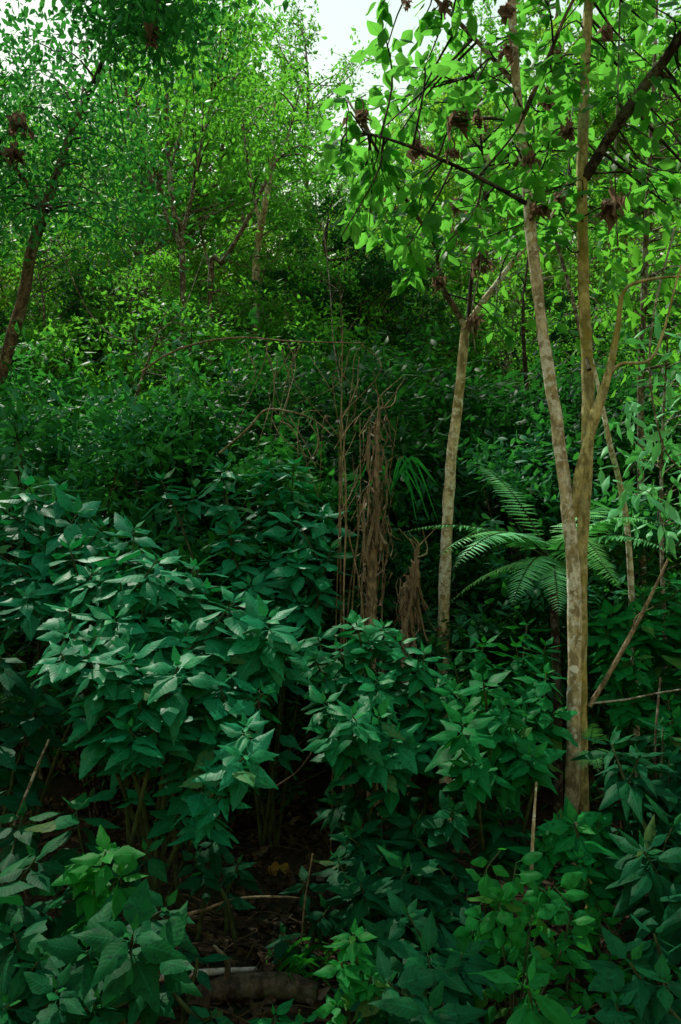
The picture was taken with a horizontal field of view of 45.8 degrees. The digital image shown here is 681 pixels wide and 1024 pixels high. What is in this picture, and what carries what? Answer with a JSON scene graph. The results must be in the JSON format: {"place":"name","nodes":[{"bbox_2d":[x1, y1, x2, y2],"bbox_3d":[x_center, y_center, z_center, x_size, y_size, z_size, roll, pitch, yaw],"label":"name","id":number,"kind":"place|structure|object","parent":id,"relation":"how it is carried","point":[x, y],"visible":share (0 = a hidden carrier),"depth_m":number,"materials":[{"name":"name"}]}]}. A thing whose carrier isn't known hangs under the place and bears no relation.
{"place":"outdoors","nodes":[
{"label":"outdoors","id":0,"kind":"place"},
{"bbox_2d":[0,270,678,1023],"bbox_3d":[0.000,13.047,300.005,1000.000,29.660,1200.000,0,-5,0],"label":"ground","id":1,"kind":"structure","parent":0,"point":[60,788],"depth_m":4.43,"materials":[{"name":"soil"}]},
{"bbox_2d":[0,245,64,363],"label":"sunlit shrub tree","id":2,"kind":"object","parent":1,"relation":"on","point":[2,301],"visible":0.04,"depth_m":13.68,"materials":[{"name":"green plant"}]},
{"bbox_2d":[0,643,66,847],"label":"leafy shrub","id":3,"kind":"object","parent":1,"relation":"on","point":[14,683],"visible":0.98,"depth_m":3.55,"materials":[{"name":"green plant"}]},
{"bbox_2d":[0,414,82,667],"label":"understory shrub","id":4,"kind":"object","parent":1,"relation":"on","point":[44,456],"visible":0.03,"depth_m":6.71,"materials":[{"name":"green plant"}]},
{"bbox_2d":[0,230,100,462],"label":"young tree","id":5,"kind":"object","parent":1,"relation":"on","point":[6,255],"visible":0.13,"depth_m":10.83,"materials":[{"name":"green plant"}]},
{"bbox_2d":[0,854,128,1023],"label":"young plant","id":6,"kind":"object","parent":1,"relation":"on","point":[31,984],"visible":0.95,"depth_m":2.35,"materials":[{"name":"green plant"}]},
{"bbox_2d":[0,80,129,322],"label":"hillside tree","id":7,"kind":"object","parent":1,"relation":"on","point":[32,180],"visible":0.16,"depth_m":13.57,"materials":[{"name":"green plant"}]},
{"bbox_2d":[0,207,153,410],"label":"young tree","id":8,"kind":"object","parent":1,"relation":"on","point":[90,279],"visible":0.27,"depth_m":10.52,"materials":[{"name":"green plant"}]},
{"bbox_2d":[0,71,163,293],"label":"distant tree","id":9,"kind":"object","parent":1,"relation":"on","point":[56,133],"visible":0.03,"depth_m":19.14,"materials":[{"name":"green plant"}]},
{"bbox_2d":[0,319,164,654],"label":"understory shrub","id":10,"kind":"object","parent":1,"relation":"on","point":[58,383],"visible":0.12,"depth_m":8.34,"materials":[{"name":"green plant"}]},
{"bbox_2d":[0,471,179,882],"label":"leafy shrub","id":11,"kind":"object","parent":1,"relation":"on","point":[26,600],"visible":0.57,"depth_m":4.15,"materials":[{"name":"green plant"}]},
{"bbox_2d":[0,247,193,392],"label":"dark tree","id":12,"kind":"object","parent":1,"relation":"on","point":[68,313],"visible":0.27,"depth_m":11.07,"materials":[{"name":"green plant"}]},
{"bbox_2d":[0,790,195,1008],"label":"leafy shrub","id":13,"kind":"object","parent":1,"relation":"on","point":[20,845],"visible":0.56,"depth_m":2.82,"materials":[{"name":"green plant"}]},
{"bbox_2d":[50,825,147,955],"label":"young plant","id":14,"kind":"object","parent":1,"relation":"on","point":[96,886],"visible":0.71,"depth_m":2.65,"materials":[{"name":"green plant"}]},
{"bbox_2d":[0,290,215,563],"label":"understory shrub","id":15,"kind":"object","parent":1,"relation":"on","point":[46,350],"visible":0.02,"depth_m":9.35,"materials":[{"name":"green plant"}]},
{"bbox_2d":[36,879,202,1023],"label":"young plant","id":16,"kind":"object","parent":1,"relation":"on","point":[110,942],"visible":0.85,"depth_m":2.38,"materials":[{"name":"green plant"}]},
{"bbox_2d":[34,195,213,388],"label":"young tree","id":17,"kind":"object","parent":1,"relation":"on","point":[123,270],"visible":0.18,"depth_m":11.46,"materials":[{"name":"green plant"}]},
{"bbox_2d":[0,369,278,778],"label":"understory shrub","id":18,"kind":"object","parent":1,"relation":"on","point":[10,410],"visible":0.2,"depth_m":6.10,"materials":[{"name":"green plant"}]},
{"bbox_2d":[78,241,222,413],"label":"young tree","id":19,"kind":"object","parent":1,"relation":"on","point":[156,266],"visible":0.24,"depth_m":10.15,"materials":[{"name":"green plant"}]},
{"bbox_2d":[0,0,302,384],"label":"leaning tree","id":20,"kind":"object","parent":1,"relation":"on","point":[138,23],"visible":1,"depth_m":7.35,"materials":[{"name":"green plant"}]},
{"bbox_2d":[0,516,303,819],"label":"understory shrub","id":21,"kind":"object","parent":1,"relation":"on","point":[97,783],"visible":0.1,"depth_m":5.25,"materials":[{"name":"green plant"}]},
{"bbox_2d":[54,233,263,389],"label":"sunlit shrub tree","id":22,"kind":"object","parent":1,"relation":"on","point":[223,291],"visible":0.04,"depth_m":14.38,"materials":[{"name":"green plant"}]},
{"bbox_2d":[85,297,239,539],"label":"sapling","id":23,"kind":"object","parent":1,"relation":"on","point":[115,384],"visible":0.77,"depth_m":7.48,"materials":[{"name":"green plant"}]},
{"bbox_2d":[60,634,278,946],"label":"leafy shrub","id":24,"kind":"object","parent":1,"relation":"on","point":[202,756],"visible":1,"depth_m":3.19,"materials":[{"name":"green plant"}]},
{"bbox_2d":[27,534,314,920],"bbox_3d":[-0.797,1.003,3.688,1.285,1.823,1.013,1,-5,-13],"label":"leafy shrub","id":25,"kind":"object","parent":1,"relation":"on","point":[243,644],"visible":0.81,"depth_m":3.56,"materials":[{"name":"green plant"}]},
{"bbox_2d":[0,369,353,732],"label":"understory shrub","id":26,"kind":"object","parent":1,"relation":"on","point":[86,483],"visible":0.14,"depth_m":6.54,"materials":[{"name":"green plant"}]},
{"bbox_2d":[35,282,329,522],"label":"understory shrub","id":27,"kind":"object","parent":1,"relation":"on","point":[180,382],"visible":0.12,"depth_m":9.34,"materials":[{"name":"green plant"}]},
{"bbox_2d":[40,37,335,353],"bbox_3d":[-2.878,-4.124,14.055,4.694,8.026,5.283,2,-5,-23],"label":"hillside tree","id":28,"kind":"object","parent":1,"relation":"on","point":[207,200],"visible":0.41,"depth_m":13.53,"materials":[{"name":"green plant"}]},
{"bbox_2d":[160,945,233,1023],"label":"young plant","id":29,"kind":"object","parent":1,"relation":"on","point":[175,999],"visible":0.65,"depth_m":2.73,"materials":[{"name":"green plant"}]},
{"bbox_2d":[42,0,353,301],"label":"hillside tree","id":30,"kind":"object","parent":1,"relation":"on","point":[290,74],"visible":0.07,"depth_m":16.78,"materials":[{"name":"green plant"}]},
{"bbox_2d":[4,353,410,748],"bbox_3d":[-1.187,0.612,6.898,3.622,3.544,3.762,5,-7,-43],"label":"understory shrub","id":31,"kind":"object","parent":1,"relation":"on","point":[281,455],"visible":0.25,"depth_m":6.17,"materials":[{"name":"green plant"}]},
{"bbox_2d":[141,337,381,456],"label":"dry vine","id":32,"kind":"object","parent":31,"relation":"on","point":[181,348],"visible":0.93,"depth_m":6.15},
{"bbox_2d":[81,0,335,405],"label":"forked tree","id":33,"kind":"object","parent":1,"relation":"on","point":[213,95],"visible":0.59,"depth_m":9.33,"materials":[{"name":"green plant"}]},
{"bbox_2d":[125,204,302,368],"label":"sunlit shrub tree","id":34,"kind":"object","parent":1,"relation":"on","point":[199,249],"visible":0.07,"depth_m":15.35,"materials":[{"name":"green plant"}]},
{"bbox_2d":[146,44,284,306],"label":"wispy tree","id":35,"kind":"object","parent":1,"relation":"on","point":[221,149],"visible":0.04,"depth_m":16.55,"materials":[{"name":"green plant"}]},
{"bbox_2d":[177,841,263,949],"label":"young plant","id":36,"kind":"object","parent":1,"relation":"on","point":[195,881],"visible":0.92,"depth_m":3.54,"materials":[{"name":"green plant"}]},
{"bbox_2d":[82,598,363,850],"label":"understory shrub","id":37,"kind":"object","parent":1,"relation":"on","point":[244,814],"visible":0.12,"depth_m":5.11,"materials":[{"name":"green plant"}]},
{"bbox_2d":[139,222,306,430],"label":"young tree","id":38,"kind":"object","parent":1,"relation":"on","point":[234,253],"visible":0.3,"depth_m":11.04,"materials":[{"name":"green plant"}]},
{"bbox_2d":[113,264,373,480],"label":"understory shrub","id":39,"kind":"object","parent":1,"relation":"on","point":[243,355],"visible":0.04,"depth_m":10.11,"materials":[{"name":"green plant"}]},
{"bbox_2d":[131,457,359,849],"bbox_3d":[-0.622,0.823,4.999,1.498,2.435,0.962,0,-5,0],"label":"leafy shrub","id":40,"kind":"object","parent":1,"relation":"on","point":[286,582],"visible":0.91,"depth_m":4.92,"materials":[{"name":"green plant"}]},
{"bbox_2d":[219,404,339,497],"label":"dry vine","id":41,"kind":"object","parent":40,"relation":"on","point":[249,427],"visible":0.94,"depth_m":5.53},
{"bbox_2d":[183,944,320,1005],"bbox_3d":[-0.332,1.755,3.072,0.522,0.243,0.135,1,-5,-8],"label":"fallen log","id":42,"kind":"object","parent":1,"relation":"on","point":[229,986],"visible":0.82,"depth_m":3.04,"materials":[{"name":"wood"}]},
{"bbox_2d":[191,57,339,347],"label":"forked tree","id":43,"kind":"object","parent":1,"relation":"on","point":[261,215],"visible":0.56,"depth_m":11.30,"materials":[{"name":"green plant"}]},
{"bbox_2d":[178,25,367,389],"bbox_3d":[-0.910,-2.902,10.739,2.533,7.657,4.280,2,-5,-17],"label":"forked tree","id":44,"kind":"object","parent":1,"relation":"on","point":[253,204],"visible":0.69,"depth_m":10.48,"materials":[{"name":"green plant"}]},
{"bbox_2d":[72,306,485,668],"bbox_3d":[-0.569,0.131,8.287,4.783,4.095,4.711,3,-6,-28],"label":"understory shrub","id":45,"kind":"object","parent":1,"relation":"on","point":[311,382],"visible":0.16,"depth_m":7.12,"materials":[{"name":"green plant"}]},
{"bbox_2d":[246,998,317,1023],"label":"young plant","id":46,"kind":"object","parent":1,"relation":"on","point":[283,1010],"visible":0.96,"depth_m":2.61,"materials":[{"name":"green plant"}]},
{"bbox_2d":[203,178,367,393],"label":"young tree","id":47,"kind":"object","parent":1,"relation":"on","point":[307,213],"visible":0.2,"depth_m":11.88,"materials":[{"name":"green plant"}]},
{"bbox_2d":[263,865,349,971],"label":"young plant","id":48,"kind":"object","parent":1,"relation":"on","point":[327,926],"visible":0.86,"depth_m":3.35,"materials":[{"name":"green plant"}]},
{"bbox_2d":[215,213,397,372],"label":"sunlit shrub tree","id":49,"kind":"object","parent":1,"relation":"on","point":[288,256],"visible":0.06,"depth_m":14.69,"materials":[{"name":"green plant"}]},
{"bbox_2d":[266,937,348,992],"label":"grass tuft","id":50,"kind":"object","parent":1,"relation":"on","point":[295,960],"visible":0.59,"depth_m":3.23,"materials":[{"name":"green plant"}]},
{"bbox_2d":[246,240,386,456],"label":"young tree","id":51,"kind":"object","parent":1,"relation":"on","point":[336,274],"visible":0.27,"depth_m":10.38,"materials":[{"name":"green plant"}]},
{"bbox_2d":[251,0,391,261],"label":"wispy tree","id":52,"kind":"object","parent":1,"relation":"on","point":[301,42],"visible":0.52,"depth_m":21.79,"materials":[{"name":"green plant"}]},
{"bbox_2d":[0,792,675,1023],"bbox_3d":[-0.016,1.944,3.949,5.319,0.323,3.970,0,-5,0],"label":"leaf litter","id":53,"kind":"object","parent":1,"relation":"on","point":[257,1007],"visible":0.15,"depth_m":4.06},
{"bbox_2d":[174,480,509,752],"bbox_3d":[-0.130,0.912,6.855,3.218,2.755,3.169,2,-5,-22],"label":"understory shrub","id":54,"kind":"object","parent":1,"relation":"on","point":[348,566],"visible":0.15,"depth_m":6.21,"materials":[{"name":"green plant"}]},
{"bbox_2d":[111,293,593,660],"bbox_3d":[0.109,-0.109,8.643,4.972,4.322,5.048,1,-5,-12],"label":"understory shrub","id":55,"kind":"object","parent":1,"relation":"on","point":[422,411],"visible":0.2,"depth_m":7.47,"materials":[{"name":"green plant"}]},
{"bbox_2d":[312,919,392,1023],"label":"young plant","id":56,"kind":"object","parent":1,"relation":"on","point":[355,984],"visible":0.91,"depth_m":2.55,"materials":[{"name":"green plant"}]},
{"bbox_2d":[309,318,397,855],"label":"dead shrub","id":57,"kind":"object","parent":1,"relation":"on","point":[342,465],"visible":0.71,"depth_m":4.88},
{"bbox_2d":[214,174,501,450],"bbox_3d":[0.187,-2.064,11.712,4.068,5.422,3.929,-3,-6,33],"label":"dark tree","id":58,"kind":"object","parent":1,"relation":"on","point":[380,263],"visible":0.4,"depth_m":11.15,"materials":[{"name":"green plant"}]},
{"bbox_2d":[296,610,454,861],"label":"leafy shrub","id":59,"kind":"object","parent":1,"relation":"on","point":[366,739],"visible":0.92,"depth_m":3.78,"materials":[{"name":"green plant"}]},
{"bbox_2d":[348,371,404,837],"bbox_3d":[0.203,0.620,4.693,0.214,2.886,0.336,5,-7,-45],"label":"dead stump","id":60,"kind":"object","parent":1,"relation":"on","point":[371,549],"visible":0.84,"depth_m":4.73,"materials":[{"name":"wood"}]},
{"bbox_2d":[353,455,437,520],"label":"strap leaved plant","id":61,"kind":"object","parent":60,"relation":"attached to","point":[396,476],"visible":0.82,"depth_m":4.85,"materials":[{"name":"green plant"}]},
{"bbox_2d":[310,815,499,1023],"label":"leafy shrub","id":62,"kind":"object","parent":1,"relation":"on","point":[397,923],"visible":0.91,"depth_m":2.94,"materials":[{"name":"green plant"}]},
{"bbox_2d":[324,222,491,410],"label":"young tree","id":63,"kind":"object","parent":1,"relation":"on","point":[472,356],"visible":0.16,"depth_m":11.47,"materials":[{"name":"green plant"}]},
{"bbox_2d":[389,527,438,875],"bbox_3d":[0.414,1.067,4.538,0.284,1.974,0.132,-2,-5,17],"label":"dead stump","id":64,"kind":"object","parent":1,"relation":"on","point":[409,600],"visible":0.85,"depth_m":4.57,"materials":[{"name":"wood"}]},
{"bbox_2d":[322,298,507,479],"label":"understory shrub","id":65,"kind":"object","parent":1,"relation":"on","point":[405,355],"visible":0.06,"depth_m":10.60,"materials":[{"name":"green plant"}]},
{"bbox_2d":[299,195,535,363],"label":"sunlit shrub tree","id":66,"kind":"object","parent":1,"relation":"on","point":[458,279],"visible":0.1,"depth_m":14.48,"materials":[{"name":"green plant"}]},
{"bbox_2d":[311,764,544,914],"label":"leafy shrub","id":67,"kind":"object","parent":1,"relation":"on","point":[439,826],"visible":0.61,"depth_m":3.56,"materials":[{"name":"green plant"}]},
{"bbox_2d":[240,416,616,711],"bbox_3d":[0.675,0.549,7.486,3.898,3.338,3.839,0,-5,3],"label":"understory shrub","id":68,"kind":"object","parent":1,"relation":"on","point":[401,490],"visible":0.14,"depth_m":6.61,"materials":[{"name":"green plant"}]},
{"bbox_2d":[382,283,521,425],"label":"dark tree","id":69,"kind":"object","parent":1,"relation":"on","point":[471,343],"visible":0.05,"depth_m":12.53,"materials":[{"name":"green plant"}]},
{"bbox_2d":[300,523,609,779],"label":"understory shrub","id":70,"kind":"object","parent":1,"relation":"on","point":[431,593],"visible":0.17,"depth_m":5.77,"materials":[{"name":"green plant"}]},
{"bbox_2d":[354,47,561,340],"bbox_3d":[2.513,-5.195,16.395,4.650,8.010,4.425,2,-5,-17],"label":"hillside tree","id":71,"kind":"object","parent":1,"relation":"on","point":[491,123],"visible":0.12,"depth_m":15.93,"materials":[{"name":"green plant"}]},
{"bbox_2d":[330,29,595,820],"bbox_3d":[0.937,-0.773,5.648,2.098,5.958,1.800,0,-5,0],"label":"slender tree","id":72,"kind":"object","parent":1,"relation":"on","point":[502,243],"visible":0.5,"depth_m":5.56,"materials":[{"name":"green plant"}]},
{"bbox_2d":[371,168,574,425],"bbox_3d":[2.510,-3.748,15.759,4.834,5.805,4.826,-2,-5,20],"label":"sunlit shrub tree","id":73,"kind":"object","parent":1,"relation":"on","point":[469,238],"visible":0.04,"depth_m":14.96,"materials":[{"name":"green plant"}]},
{"bbox_2d":[308,0,680,920],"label":"twin trunk tree","id":74,"kind":"object","parent":1,"relation":"on","point":[378,184],"visible":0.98,"depth_m":4.07,"materials":[{"name":"green plant"}]},
{"bbox_2d":[588,559,668,707],"bbox_3d":[1.452,0.602,4.022,0.449,0.738,0.095,1,-5,-7],"label":"leaning stick","id":75,"kind":"object","parent":74,"relation":"attached to","point":[598,691],"visible":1,"depth_m":4.02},
{"bbox_2d":[413,616,577,937],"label":"leafy shrub","id":76,"kind":"object","parent":1,"relation":"on","point":[483,752],"visible":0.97,"depth_m":3.61,"materials":[{"name":"green plant"}]},
{"bbox_2d":[419,237,578,430],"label":"young tree","id":77,"kind":"object","parent":1,"relation":"on","point":[500,344],"visible":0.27,"depth_m":11.23,"materials":[{"name":"green plant"}]},
{"bbox_2d":[325,400,680,733],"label":"understory shrub","id":78,"kind":"object","parent":1,"relation":"on","point":[612,502],"visible":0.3,"depth_m":6.13,"materials":[{"name":"green plant"}]},
{"bbox_2d":[334,356,678,613],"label":"understory shrub","id":79,"kind":"object","parent":1,"relation":"on","point":[533,427],"visible":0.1,"depth_m":7.36,"materials":[{"name":"green plant"}]},
{"bbox_2d":[450,848,595,1023],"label":"shrub","id":80,"kind":"object","parent":1,"relation":"on","point":[518,945],"visible":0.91,"depth_m":2.88,"materials":[{"name":"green plant"}]},
{"bbox_2d":[388,0,657,382],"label":"hillside tree","id":81,"kind":"object","parent":1,"relation":"on","point":[534,10],"visible":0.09,"depth_m":19.43,"materials":[{"name":"green plant"}]},
{"bbox_2d":[467,955,586,1023],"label":"young plant","id":82,"kind":"object","parent":1,"relation":"on","point":[553,1012],"visible":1,"depth_m":2.23,"materials":[{"name":"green plant"}]},
{"bbox_2d":[382,580,673,780],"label":"understory shrub","id":83,"kind":"object","parent":1,"relation":"on","point":[494,662],"visible":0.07,"depth_m":5.78,"materials":[{"name":"green plant"}]},
{"bbox_2d":[469,212,589,558],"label":"sapling","id":84,"kind":"object","parent":1,"relation":"on","point":[487,278],"visible":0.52,"depth_m":8.45,"materials":[{"name":"green plant"}]},
{"bbox_2d":[387,309,680,607],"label":"understory shrub","id":85,"kind":"object","parent":1,"relation":"on","point":[576,379],"visible":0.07,"depth_m":8.31,"materials":[{"name":"green plant"}]},
{"bbox_2d":[405,465,674,813],"bbox_3d":[1.198,0.863,5.172,1.638,2.626,1.836,0,-5,0],"label":"tree fern","id":86,"kind":"object","parent":1,"relation":"on","point":[519,540],"visible":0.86,"depth_m":4.93,"materials":[{"name":"green plant"}]},
{"bbox_2d":[430,213,659,423],"bbox_3d":[3.712,-3.134,14.836,4.398,5.291,4.406,-3,-6,34],"label":"sunlit shrub tree","id":87,"kind":"object","parent":1,"relation":"on","point":[607,276],"visible":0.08,"depth_m":14.07,"materials":[{"name":"green plant"}]},
{"bbox_2d":[424,348,680,661],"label":"understory shrub","id":88,"kind":"object","parent":1,"relation":"on","point":[631,384],"visible":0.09,"depth_m":7.29,"materials":[{"name":"green plant"}]},
{"bbox_2d":[490,281,626,404],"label":"dark tree","id":89,"kind":"object","parent":1,"relation":"on","point":[554,337],"visible":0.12,"depth_m":13.01,"materials":[{"name":"green plant"}]},
{"bbox_2d":[501,796,624,977],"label":"leafy shrub","id":90,"kind":"object","parent":1,"relation":"on","point":[583,845],"visible":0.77,"depth_m":3.33,"materials":[{"name":"green plant"}]},
{"bbox_2d":[453,546,680,809],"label":"understory shrub","id":91,"kind":"object","parent":1,"relation":"on","point":[603,732],"visible":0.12,"depth_m":5.74,"materials":[{"name":"green plant"}]},
{"bbox_2d":[516,879,633,1015],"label":"shrub","id":92,"kind":"object","parent":1,"relation":"on","point":[600,908],"visible":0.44,"depth_m":3.04,"materials":[{"name":"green plant"}]},
{"bbox_2d":[477,194,680,387],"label":"sunlit shrub tree","id":93,"kind":"object","parent":1,"relation":"on","point":[609,248],"visible":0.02,"depth_m":14.87,"materials":[{"name":"green plant"}]},
{"bbox_2d":[521,261,639,776],"bbox_3d":[1.579,0.184,5.016,0.621,3.972,2.333,-2,-6,26],"label":"sapling","id":94,"kind":"object","parent":1,"relation":"on","point":[617,268],"visible":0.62,"depth_m":4.95,"materials":[{"name":"green plant"}]},
{"bbox_2d":[498,0,680,401],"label":"hillside tree","id":95,"kind":"object","parent":1,"relation":"on","point":[597,177],"visible":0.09,"depth_m":17.16,"materials":[{"name":"green plant"}]},
{"bbox_2d":[508,212,677,414],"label":"young tree","id":96,"kind":"object","parent":1,"relation":"on","point":[605,346],"visible":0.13,"depth_m":11.04,"materials":[{"name":"green plant"}]},
{"bbox_2d":[516,0,680,305],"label":"hillside tree","id":97,"kind":"object","parent":1,"relation":"on","point":[605,111],"visible":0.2,"depth_m":14.53,"materials":[{"name":"green plant"}]},
{"bbox_2d":[528,383,680,736],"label":"understory shrub","id":98,"kind":"object","parent":1,"relation":"on","point":[609,469],"visible":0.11,"depth_m":7.00,"materials":[{"name":"green plant"}]},
{"bbox_2d":[544,914,680,1023],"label":"young plant","id":99,"kind":"object","parent":1,"relation":"on","point":[650,1000],"visible":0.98,"depth_m":2.46,"materials":[{"name":"green plant"}]},
{"bbox_2d":[570,716,680,991],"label":"leafy shrub","id":100,"kind":"object","parent":1,"relation":"on","point":[651,818],"visible":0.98,"depth_m":3.25,"materials":[{"name":"green plant"}]},
{"bbox_2d":[570,0,680,759],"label":"sapling","id":101,"kind":"object","parent":1,"relation":"on","point":[634,320],"visible":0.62,"depth_m":6.50,"materials":[{"name":"green plant"}]},
{"bbox_2d":[587,570,680,781],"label":"leafy shrub","id":102,"kind":"object","parent":1,"relation":"on","point":[648,650],"visible":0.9,"depth_m":4.46,"materials":[{"name":"green plant"}]},
{"bbox_2d":[590,234,680,470],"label":"young tree","id":103,"kind":"object","parent":1,"relation":"on","point":[631,356],"visible":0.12,"depth_m":10.17,"materials":[{"name":"green plant"}]},
{"bbox_2d":[591,311,680,781],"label":"sapling","id":104,"kind":"object","parent":1,"relation":"on","point":[657,450],"visible":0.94,"depth_m":5.18,"materials":[{"name":"green plant"}]},
{"bbox_2d":[0,0,680,264],"label":"sky","id":105,"kind":"structure","parent":0,"point":[336,18],"materials":[{"name":"white"}]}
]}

